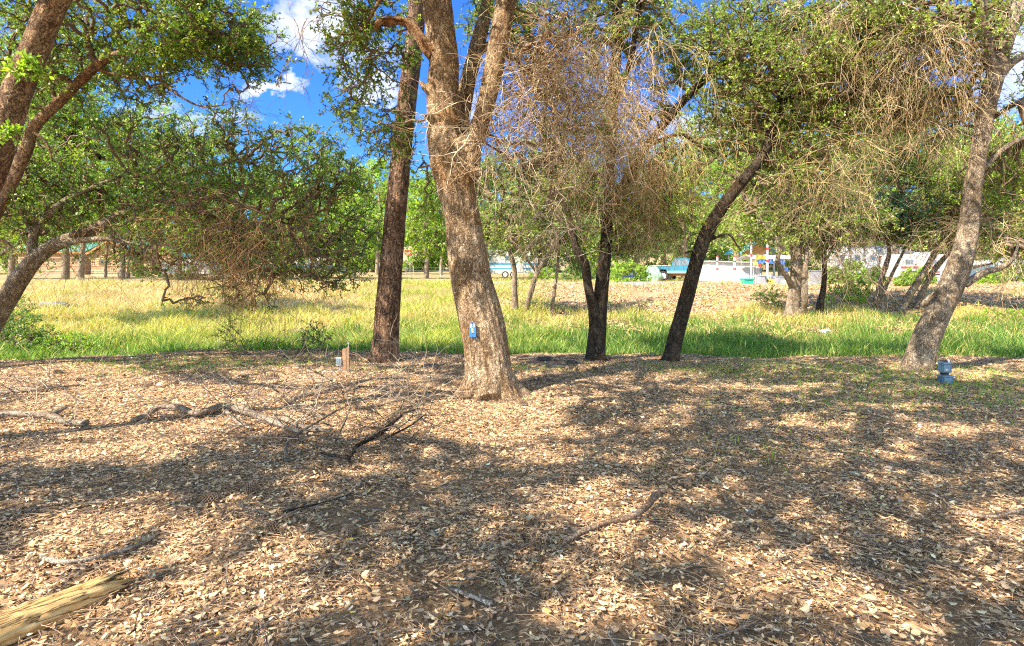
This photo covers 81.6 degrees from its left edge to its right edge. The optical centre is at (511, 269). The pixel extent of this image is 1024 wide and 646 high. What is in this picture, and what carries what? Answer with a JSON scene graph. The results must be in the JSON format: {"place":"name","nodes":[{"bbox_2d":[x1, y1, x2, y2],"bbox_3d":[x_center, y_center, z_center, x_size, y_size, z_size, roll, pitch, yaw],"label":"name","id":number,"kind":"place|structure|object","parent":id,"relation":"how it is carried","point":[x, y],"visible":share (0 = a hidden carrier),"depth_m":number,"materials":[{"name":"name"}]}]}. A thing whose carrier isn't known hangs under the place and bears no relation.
{"place":"outdoors","nodes":[
{"label":"outdoors","id":0,"kind":"place"},
{"bbox_2d":[0,281,1018,284],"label":"road","id":1,"kind":"structure","parent":0,"point":[641,282],"depth_m":38.33,"materials":[{"name":"grey asphalt"}]},
{"bbox_2d":[0,246,1023,645],"bbox_3d":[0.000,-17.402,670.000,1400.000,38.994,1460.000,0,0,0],"label":"ground","id":2,"kind":"structure","parent":0,"point":[712,568],"depth_m":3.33,"materials":[{"name":"brown plant"}]},
{"bbox_2d":[0,206,25,278],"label":"oak tree","id":3,"kind":"object","parent":2,"relation":"on","point":[11,257],"visible":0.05,"depth_m":54.98,"materials":[{"name":"green plant"}]},
{"bbox_2d":[10,292,40,322],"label":"shrub","id":4,"kind":"object","parent":2,"relation":"on","point":[28,305],"visible":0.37,"depth_m":18.39,"materials":[{"name":"green plant"}]},
{"bbox_2d":[0,309,65,355],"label":"shrub","id":5,"kind":"object","parent":2,"relation":"on","point":[15,330],"visible":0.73,"depth_m":13.58,"materials":[{"name":"green plant"}]},
{"bbox_2d":[0,0,72,192],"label":"leaning tree","id":6,"kind":"object","parent":2,"relation":"on","point":[24,75],"visible":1,"depth_m":4.82,"materials":[{"name":"brown plant"}]},
{"bbox_2d":[10,482,71,519],"bbox_3d":[-2.980,1.477,3.860,0.258,0.035,0.706,0,0,-24],"label":"fallen stick","id":7,"kind":"object","parent":2,"relation":"on","point":[64,501],"visible":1,"depth_m":3.72,"materials":[{"name":"brown wood"}]},
{"bbox_2d":[0,345,112,398],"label":"fallen branch","id":8,"kind":"object","parent":2,"relation":"on","point":[18,378],"visible":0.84,"depth_m":7.10,"materials":[{"name":"brown wood"}]},
{"bbox_2d":[16,244,98,274],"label":"log cabin","id":9,"kind":"object","parent":2,"relation":"on","point":[54,270],"visible":0.18,"depth_m":72.21,"materials":[{"name":"brown wood"}]},
{"bbox_2d":[10,142,110,279],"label":"oak tree","id":10,"kind":"object","parent":2,"relation":"on","point":[64,269],"visible":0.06,"depth_m":54.34,"materials":[{"name":"green plant"}]},
{"bbox_2d":[0,568,134,645],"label":"split log","id":11,"kind":"object","parent":2,"relation":"on","point":[32,617],"visible":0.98,"depth_m":2.54,"materials":[{"name":"brown wood"}]},
{"bbox_2d":[24,330,111,354],"bbox_3d":[-10.272,1.792,13.758,1.968,0.777,1.426,0,0,0],"label":"shrub","id":12,"kind":"object","parent":2,"relation":"on","point":[69,342],"visible":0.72,"depth_m":13.56,"materials":[{"name":"green plant"}]},
{"bbox_2d":[39,537,153,568],"bbox_3d":[-2.151,1.481,3.058,0.508,0.033,0.198,0,0,-25],"label":"fallen stick","id":13,"kind":"object","parent":2,"relation":"on","point":[57,561],"visible":1,"depth_m":3.03,"materials":[{"name":"brown wood"}]},
{"bbox_2d":[56,199,139,280],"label":"oak tree","id":14,"kind":"object","parent":2,"relation":"on","point":[80,275],"visible":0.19,"depth_m":47.72,"materials":[{"name":"green plant"}]},
{"bbox_2d":[85,241,154,275],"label":"log cabin","id":15,"kind":"object","parent":2,"relation":"on","point":[101,269],"visible":0.2,"depth_m":67.42,"materials":[{"name":"brown wood"}]},
{"bbox_2d":[0,0,241,256],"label":"oak tree","id":16,"kind":"object","parent":2,"relation":"on","point":[72,121],"visible":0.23,"depth_m":18.18,"materials":[{"name":"green plant"}]},
{"bbox_2d":[78,155,164,279],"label":"oak tree","id":17,"kind":"object","parent":2,"relation":"on","point":[120,274],"visible":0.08,"depth_m":51.19,"materials":[{"name":"green plant"}]},
{"bbox_2d":[131,264,164,276],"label":"shrub","id":18,"kind":"object","parent":2,"relation":"on","point":[142,274],"visible":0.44,"depth_m":63.26,"materials":[{"name":"green plant"}]},
{"bbox_2d":[0,0,304,219],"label":"oak tree","id":19,"kind":"object","parent":2,"relation":"on","point":[239,44],"visible":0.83,"depth_m":8.27,"materials":[{"name":"green plant"}]},
{"bbox_2d":[134,165,222,279],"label":"oak tree","id":20,"kind":"object","parent":2,"relation":"on","point":[165,232],"visible":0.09,"depth_m":52.65,"materials":[{"name":"green plant"}]},
{"bbox_2d":[162,259,221,275],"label":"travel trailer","id":21,"kind":"object","parent":2,"relation":"on","point":[189,269],"visible":0.21,"depth_m":58.16,"materials":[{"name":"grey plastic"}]},
{"bbox_2d":[0,91,385,361],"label":"arching oak","id":22,"kind":"object","parent":2,"relation":"on","point":[134,203],"visible":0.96,"depth_m":9.79,"materials":[{"name":"green plant"}]},
{"bbox_2d":[201,492,219,503],"bbox_3d":[-1.879,1.426,3.695,0.100,0.067,0.066,12,13,-9],"label":"pine cone","id":23,"kind":"object","parent":2,"relation":"on","point":[206,499],"visible":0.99,"depth_m":3.68,"materials":[{"name":"brown plant"}]},
{"bbox_2d":[161,601,269,632],"bbox_3d":[-1.245,1.473,2.503,0.412,0.040,0.041,0,0,-24],"label":"fallen stick","id":24,"kind":"object","parent":2,"relation":"on","point":[218,618],"visible":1,"depth_m":2.48,"materials":[{"name":"brown wood"}]},
{"bbox_2d":[163,166,281,277],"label":"oak tree","id":25,"kind":"object","parent":2,"relation":"on","point":[215,206],"visible":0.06,"depth_m":52.11,"materials":[{"name":"green plant"}]},
{"bbox_2d":[210,312,252,350],"bbox_3d":[-5.204,1.252,11.056,0.701,0.926,0.593,0,0,0],"label":"shrub","id":26,"kind":"object","parent":2,"relation":"on","point":[232,326],"visible":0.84,"depth_m":10.99,"materials":[{"name":"green plant"}]},
{"bbox_2d":[119,352,353,456],"bbox_3d":[-2.635,1.135,5.681,2.771,0.771,1.758,0,0,44],"label":"fallen branch","id":27,"kind":"object","parent":2,"relation":"on","point":[241,409],"visible":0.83,"depth_m":5.65,"materials":[{"name":"brown wood"}]},
{"bbox_2d":[243,481,258,493],"bbox_3d":[-1.699,1.422,3.862,0.092,0.061,0.061,-23,35,-39],"label":"pine cone","id":28,"kind":"object","parent":2,"relation":"on","point":[254,484],"visible":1,"depth_m":3.85,"materials":[{"name":"brown plant"}]},
{"bbox_2d":[208,162,303,271],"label":"oak tree","id":29,"kind":"object","parent":2,"relation":"on","point":[253,213],"visible":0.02,"depth_m":91.25,"materials":[{"name":"green plant"}]},
{"bbox_2d":[264,522,280,533],"bbox_3d":[-1.326,1.429,3.276,0.085,0.057,0.057,23,2,-19],"label":"pine cone","id":30,"kind":"object","parent":2,"relation":"on","point":[267,526],"visible":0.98,"depth_m":3.27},
{"bbox_2d":[0,276,568,349],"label":"dry grass","id":31,"kind":"structure","parent":2,"relation":"on","point":[80,284],"depth_m":22.59,"materials":[{"name":"plant"}]},
{"bbox_2d":[242,172,329,278],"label":"oak tree","id":32,"kind":"object","parent":2,"relation":"on","point":[290,202],"visible":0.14,"depth_m":54.58,"materials":[{"name":"green plant"}]},
{"bbox_2d":[255,163,345,258],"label":"oak tree","id":33,"kind":"object","parent":2,"relation":"on","point":[295,180],"visible":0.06,"depth_m":97.19,"materials":[{"name":"green plant"}]},
{"bbox_2d":[295,320,333,352],"bbox_3d":[-3.491,1.250,10.662,0.750,0.679,0.623,0,0,0],"label":"shrub","id":34,"kind":"object","parent":2,"relation":"on","point":[313,327],"visible":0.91,"depth_m":10.63,"materials":[{"name":"green plant"}]},
{"bbox_2d":[283,493,350,512],"bbox_3d":[-1.196,1.456,3.690,0.050,0.028,0.460,0,0,43],"label":"fallen stick","id":35,"kind":"object","parent":2,"relation":"on","point":[310,505],"visible":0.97,"depth_m":3.64,"materials":[{"name":"brown wood"}]},
{"bbox_2d":[170,306,476,466],"bbox_3d":[-1.952,0.968,6.102,2.883,1.098,3.340,0,0,-21],"label":"fallen branch","id":36,"kind":"object","parent":2,"relation":"on","point":[285,455],"visible":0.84,"depth_m":5.68,"materials":[{"name":"brown wood"}]},
{"bbox_2d":[336,349,345,372],"bbox_3d":[-2.466,1.334,8.570,0.141,0.359,0.086,0,0,0],"label":"utility post","id":37,"kind":"object","parent":2,"relation":"on","point":[343,360],"visible":0.72,"depth_m":8.56,"materials":[{"name":"brown wood"}]},
{"bbox_2d":[315,150,379,273],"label":"oak tree","id":38,"kind":"object","parent":2,"relation":"on","point":[365,177],"visible":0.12,"depth_m":69.13,"materials":[{"name":"green plant"}]},
{"bbox_2d":[341,524,354,536],"bbox_3d":[-0.917,1.457,3.305,0.065,0.065,0.097,-17,-10,4],"label":"pine cone","id":39,"kind":"object","parent":2,"relation":"on","point":[347,530],"visible":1,"depth_m":3.28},
{"bbox_2d":[315,181,384,278],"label":"oak tree","id":40,"kind":"object","parent":2,"relation":"on","point":[376,216],"visible":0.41,"depth_m":54.11,"materials":[{"name":"green plant"}]},
{"bbox_2d":[278,342,455,405],"bbox_3d":[-1.870,1.183,7.549,1.739,0.682,2.894,0,0,45],"label":"fallen branch","id":41,"kind":"object","parent":2,"relation":"on","point":[311,393],"visible":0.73,"depth_m":7.14,"materials":[{"name":"brown wood"}]},
{"bbox_2d":[357,165,387,274],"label":"oak tree","id":42,"kind":"object","parent":2,"relation":"on","point":[377,251],"visible":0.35,"depth_m":72.90,"materials":[{"name":"green plant"}]},
{"bbox_2d":[338,156,412,271],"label":"oak tree","id":43,"kind":"object","parent":2,"relation":"on","point":[377,174],"visible":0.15,"depth_m":85.94,"materials":[{"name":"green plant"}]},
{"bbox_2d":[295,345,482,466],"bbox_3d":[-1.044,1.092,5.031,1.548,0.822,1.670,0,0,0],"label":"fallen branch","id":44,"kind":"object","parent":2,"relation":"on","point":[381,431],"visible":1,"depth_m":4.99,"materials":[{"name":"brown wood"}]},
{"bbox_2d":[366,0,424,364],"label":"pine tree","id":45,"kind":"object","parent":2,"relation":"on","point":[387,306],"visible":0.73,"depth_m":9.56,"materials":[{"name":"brown plant"}]},
{"bbox_2d":[387,628,430,637],"bbox_3d":[-0.415,1.466,2.400,0.176,0.013,0.044,0,0,-12],"label":"fallen stick","id":46,"kind":"object","parent":2,"relation":"on","point":[407,630],"visible":1,"depth_m":2.40,"materials":[{"name":"brown wood"}]},
{"bbox_2d":[404,168,446,278],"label":"oak tree","id":47,"kind":"object","parent":2,"relation":"on","point":[424,248],"visible":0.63,"depth_m":55.24,"materials":[{"name":"green plant"}]},
{"bbox_2d":[402,168,448,269],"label":"oak tree","id":48,"kind":"object","parent":2,"relation":"on","point":[420,261],"visible":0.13,"depth_m":94.82,"materials":[{"name":"green plant"}]},
{"bbox_2d":[348,325,516,422],"bbox_3d":[-0.776,1.008,6.663,2.091,1.003,1.600,0,0,-35],"label":"fallen branch","id":49,"kind":"object","parent":2,"relation":"on","point":[413,396],"visible":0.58,"depth_m":6.71,"materials":[{"name":"brown wood"}]},
{"bbox_2d":[450,587,492,605],"bbox_3d":[-0.185,1.476,2.680,0.242,0.026,0.026,0,0,36],"label":"fallen stick","id":50,"kind":"object","parent":2,"relation":"on","point":[475,597],"visible":1,"depth_m":2.67,"materials":[{"name":"grey wood"}]},
{"bbox_2d":[262,0,686,403],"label":"oak tree","id":51,"kind":"object","parent":2,"relation":"on","point":[457,138],"visible":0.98,"depth_m":6.97,"materials":[{"name":"brown plant"}]},
{"bbox_2d":[437,143,527,260],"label":"oak tree","id":52,"kind":"object","parent":2,"relation":"on","point":[491,189],"visible":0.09,"depth_m":50.92,"materials":[{"name":"green plant"}]},
{"bbox_2d":[440,164,529,249],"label":"oak tree","id":53,"kind":"object","parent":2,"relation":"on","point":[500,203],"visible":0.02,"depth_m":80.88,"materials":[{"name":"green plant"}]},
{"bbox_2d":[0,358,1022,645],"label":"fallen twigs","id":54,"kind":"object","parent":2,"relation":"on","point":[710,632],"depth_m":4.75,"materials":[{"name":"brown wood"}]},
{"bbox_2d":[0,299,1023,361],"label":"green grass","id":55,"kind":"structure","parent":2,"relation":"on","point":[856,345],"depth_m":16.27,"materials":[{"name":"green plant"}]},
{"bbox_2d":[488,250,537,277],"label":"travel trailer","id":56,"kind":"object","parent":2,"relation":"on","point":[496,265],"visible":0.36,"depth_m":58.11,"materials":[{"name":"white metal"}]},
{"bbox_2d":[6,350,1023,476],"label":"grass tufts","id":57,"kind":"object","parent":2,"relation":"on","point":[828,367],"visible":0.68,"depth_m":7.97,"materials":[{"name":"green plant"}]},
{"bbox_2d":[477,129,600,311],"bbox_3d":[0.429,-1.820,20.699,5.287,6.841,5.364,0,0,0],"label":"oak tree","id":58,"kind":"object","parent":2,"relation":"on","point":[491,233],"visible":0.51,"depth_m":20.39,"materials":[{"name":"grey plant"}]},
{"bbox_2d":[528,267,559,280],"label":"shrub","id":59,"kind":"object","parent":2,"relation":"on","point":[544,274],"visible":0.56,"depth_m":50.38,"materials":[{"name":"green plant"}]},
{"bbox_2d":[495,157,595,273],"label":"oak tree","id":60,"kind":"object","parent":2,"relation":"on","point":[515,256],"visible":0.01,"depth_m":53.57,"materials":[{"name":"green plant"}]},
{"bbox_2d":[538,198,600,315],"bbox_3d":[2.022,-0.408,20.397,2.471,4.210,2.512,0,0,0],"label":"oak tree","id":61,"kind":"object","parent":2,"relation":"on","point":[573,264],"visible":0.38,"depth_m":20.64,"materials":[{"name":"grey plant"}]},
{"bbox_2d":[560,263,596,280],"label":"shrub","id":62,"kind":"object","parent":2,"relation":"on","point":[593,271],"visible":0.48,"depth_m":46.86,"materials":[{"name":"green plant"}]},
{"bbox_2d":[550,150,620,267],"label":"oak tree","id":63,"kind":"object","parent":2,"relation":"on","point":[597,239],"visible":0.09,"depth_m":51.39,"materials":[{"name":"green plant"}]},
{"bbox_2d":[557,490,662,549],"bbox_3d":[0.616,1.442,3.443,0.982,0.088,0.131,0,0,-42],"label":"fallen stick","id":64,"kind":"object","parent":2,"relation":"on","point":[649,502],"visible":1,"depth_m":3.42,"materials":[{"name":"brown wood"}]},
{"bbox_2d":[564,166,659,270],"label":"oak tree","id":65,"kind":"object","parent":2,"relation":"on","point":[595,265],"visible":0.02,"depth_m":86.86,"materials":[{"name":"green plant"}]},
{"bbox_2d":[609,259,651,282],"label":"shrub","id":66,"kind":"object","parent":2,"relation":"on","point":[619,276],"visible":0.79,"depth_m":40.09,"materials":[{"name":"green plant"}]},
{"bbox_2d":[611,138,672,267],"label":"oak tree","id":67,"kind":"object","parent":2,"relation":"on","point":[657,251],"visible":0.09,"depth_m":54.44,"materials":[{"name":"green plant"}]},
{"bbox_2d":[646,267,661,281],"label":"tarped load","id":68,"kind":"object","parent":2,"relation":"on","point":[654,275],"visible":0.62,"depth_m":47.23},
{"bbox_2d":[650,258,689,280],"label":"pickup truck","id":69,"kind":"object","parent":2,"relation":"on","point":[681,270],"visible":0.36,"depth_m":47.23,"materials":[{"name":"teal paint"}]},
{"bbox_2d":[624,150,720,271],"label":"oak tree","id":70,"kind":"object","parent":2,"relation":"on","point":[671,260],"visible":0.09,"depth_m":83.04,"materials":[{"name":"green plant"}]},
{"bbox_2d":[509,0,847,362],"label":"twin oak","id":71,"kind":"object","parent":2,"relation":"on","point":[597,300],"visible":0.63,"depth_m":9.58,"materials":[{"name":"green plant"}]},
{"bbox_2d":[651,126,725,278],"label":"oak tree","id":72,"kind":"object","parent":2,"relation":"on","point":[687,236],"visible":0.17,"depth_m":55.31,"materials":[{"name":"green plant"}]},
{"bbox_2d":[671,136,769,261],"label":"oak tree","id":73,"kind":"object","parent":2,"relation":"on","point":[711,257],"visible":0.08,"depth_m":88.82,"materials":[{"name":"green plant"}]},
{"bbox_2d":[699,261,759,281],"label":"shed","id":74,"kind":"structure","parent":2,"relation":"on","point":[725,272],"depth_m":43.47,"materials":[{"name":"grey plastic"}]},
{"bbox_2d":[689,124,778,260],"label":"oak tree","id":75,"kind":"object","parent":2,"relation":"on","point":[717,169],"visible":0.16,"depth_m":50.92,"materials":[{"name":"green plant"}]},
{"bbox_2d":[723,241,776,275],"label":"playground structure","id":76,"kind":"structure","parent":2,"relation":"on","point":[758,250],"depth_m":56.88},
{"bbox_2d":[492,276,1023,340],"bbox_3d":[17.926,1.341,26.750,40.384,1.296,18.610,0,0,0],"label":"leaf litter","id":77,"kind":"object","parent":2,"relation":"on","point":[715,288],"visible":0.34,"depth_m":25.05,"materials":[{"name":"brown plant"}]},
{"bbox_2d":[750,277,783,306],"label":"shrub","id":78,"kind":"object","parent":2,"relation":"on","point":[762,292],"visible":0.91,"depth_m":22.34,"materials":[{"name":"green plant"}]},
{"bbox_2d":[714,146,819,270],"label":"oak tree","id":79,"kind":"object","parent":2,"relation":"on","point":[771,265],"visible":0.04,"depth_m":100.13,"materials":[{"name":"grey plant"}]},
{"bbox_2d":[737,255,802,272],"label":"awning","id":80,"kind":"object","parent":2,"relation":"on","point":[753,257],"visible":0.41,"depth_m":41.27,"materials":[{"name":"silver metal"}]},
{"bbox_2d":[662,48,931,319],"bbox_3d":[10.007,-3.206,20.902,9.144,10.031,7.275,0,0,0],"label":"oak tree","id":81,"kind":"object","parent":2,"relation":"on","point":[796,279],"visible":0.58,"depth_m":19.87,"materials":[{"name":"green plant"}]},
{"bbox_2d":[660,0,940,361],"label":"leaning oak","id":82,"kind":"object","parent":2,"relation":"on","point":[780,126],"visible":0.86,"depth_m":9.57,"materials":[{"name":"green plant"}]},
{"bbox_2d":[808,270,821,281],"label":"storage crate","id":83,"kind":"object","parent":2,"relation":"on","point":[817,273],"visible":0.6,"depth_m":44.60,"materials":[{"name":"white plastic"}]},
{"bbox_2d":[769,132,890,269],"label":"oak tree","id":84,"kind":"object","parent":2,"relation":"on","point":[819,249],"visible":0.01,"depth_m":93.62,"materials":[{"name":"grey plant"}]},
{"bbox_2d":[827,269,855,283],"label":"shrub","id":85,"kind":"object","parent":2,"relation":"on","point":[840,280],"visible":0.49,"depth_m":34.64,"materials":[{"name":"green plant"}]},
{"bbox_2d":[824,281,869,305],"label":"shrub","id":86,"kind":"object","parent":2,"relation":"on","point":[864,299],"visible":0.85,"depth_m":24.22,"materials":[{"name":"green plant"}]},
{"bbox_2d":[767,162,928,314],"bbox_3d":[11.724,-1.063,20.766,5.077,5.540,4.766,0,0,0],"label":"oak tree","id":87,"kind":"object","parent":2,"relation":"on","point":[821,297],"visible":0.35,"depth_m":20.53,"materials":[{"name":"green plant"}]},
{"bbox_2d":[821,247,877,272],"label":"travel trailer","id":88,"kind":"object","parent":2,"relation":"on","point":[862,251],"visible":0.16,"depth_m":49.63,"materials":[{"name":"white metal"}]},
{"bbox_2d":[843,259,869,281],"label":"shrub","id":89,"kind":"object","parent":2,"relation":"on","point":[854,269],"visible":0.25,"depth_m":42.56,"materials":[{"name":"green plant"}]},
{"bbox_2d":[842,276,873,291],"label":"shrub","id":90,"kind":"object","parent":2,"relation":"on","point":[864,283],"visible":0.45,"depth_m":26.82,"materials":[{"name":"green plant"}]},
{"bbox_2d":[865,265,887,284],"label":"shrub","id":91,"kind":"object","parent":2,"relation":"on","point":[875,279],"visible":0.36,"depth_m":33.19,"materials":[{"name":"green plant"}]},
{"bbox_2d":[811,128,960,304],"bbox_3d":[15.164,-2.442,24.240,6.300,7.945,6.529,0,0,0],"label":"oak tree","id":92,"kind":"object","parent":2,"relation":"on","point":[894,202],"visible":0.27,"depth_m":23.18,"materials":[{"name":"green plant"}]},
{"bbox_2d":[860,245,916,277],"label":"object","id":93,"kind":"object","parent":2,"relation":"on","point":[879,255],"visible":0.05,"depth_m":54.58,"materials":[{"name":"white paint"}]},
{"bbox_2d":[759,0,1023,372],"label":"leaning oak","id":94,"kind":"object","parent":2,"relation":"on","point":[982,22],"visible":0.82,"depth_m":8.65,"materials":[{"name":"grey plant"}]},
{"bbox_2d":[892,270,925,286],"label":"shrub","id":95,"kind":"object","parent":2,"relation":"on","point":[910,279],"visible":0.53,"depth_m":31.82,"materials":[{"name":"green plant"}]},
{"bbox_2d":[861,141,957,279],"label":"oak tree","id":96,"kind":"object","parent":2,"relation":"on","point":[896,252],"visible":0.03,"depth_m":52.04,"materials":[{"name":"green plant"}]},
{"bbox_2d":[881,252,946,280],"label":"travel trailer","id":97,"kind":"object","parent":2,"relation":"on","point":[903,267],"visible":0.2,"depth_m":43.74,"materials":[{"name":"grey plastic"}]},
{"bbox_2d":[892,266,938,284],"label":"shrub","id":98,"kind":"object","parent":2,"relation":"on","point":[907,277],"visible":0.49,"depth_m":31.91,"materials":[{"name":"green plant"}]},
{"bbox_2d":[844,110,1023,312],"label":"oak tree","id":99,"kind":"object","parent":2,"relation":"on","point":[952,208],"visible":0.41,"depth_m":22.26,"materials":[{"name":"green plant"}]},
{"bbox_2d":[936,359,954,382],"bbox_3d":[5.658,1.347,7.755,0.176,0.325,0.198,0,0,0],"label":"utility post","id":100,"kind":"object","parent":2,"relation":"on","point":[944,369],"visible":0.88,"depth_m":7.69,"materials":[{"name":"blue metal"}]},
{"bbox_2d":[929,101,1023,267],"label":"oak tree","id":101,"kind":"object","parent":2,"relation":"on","point":[964,163],"visible":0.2,"depth_m":20.04,"materials":[{"name":"green plant"}]},
{"bbox_2d":[949,508,1023,517],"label":"fallen stick","id":102,"kind":"object","parent":2,"relation":"on","point":[980,515],"visible":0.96,"depth_m":3.47,"materials":[{"name":"brown wood"}]},
{"bbox_2d":[975,271,1010,283],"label":"shrub","id":103,"kind":"object","parent":2,"relation":"on","point":[990,276],"visible":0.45,"depth_m":34.61,"materials":[{"name":"green plant"}]},
{"bbox_2d":[977,306,1023,323],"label":"shrub","id":104,"kind":"object","parent":2,"relation":"on","point":[1011,312],"visible":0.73,"depth_m":19.40,"materials":[{"name":"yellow plant"}]},
{"bbox_2d":[997,262,1023,281],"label":"shrub","id":105,"kind":"object","parent":2,"relation":"on","point":[1015,275],"visible":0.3,"depth_m":40.59,"materials":[{"name":"green plant"}]},
{"bbox_2d":[0,0,1023,222],"label":"sky","id":106,"kind":"structure","parent":0,"point":[297,104],"materials":[{"name":"blue"}]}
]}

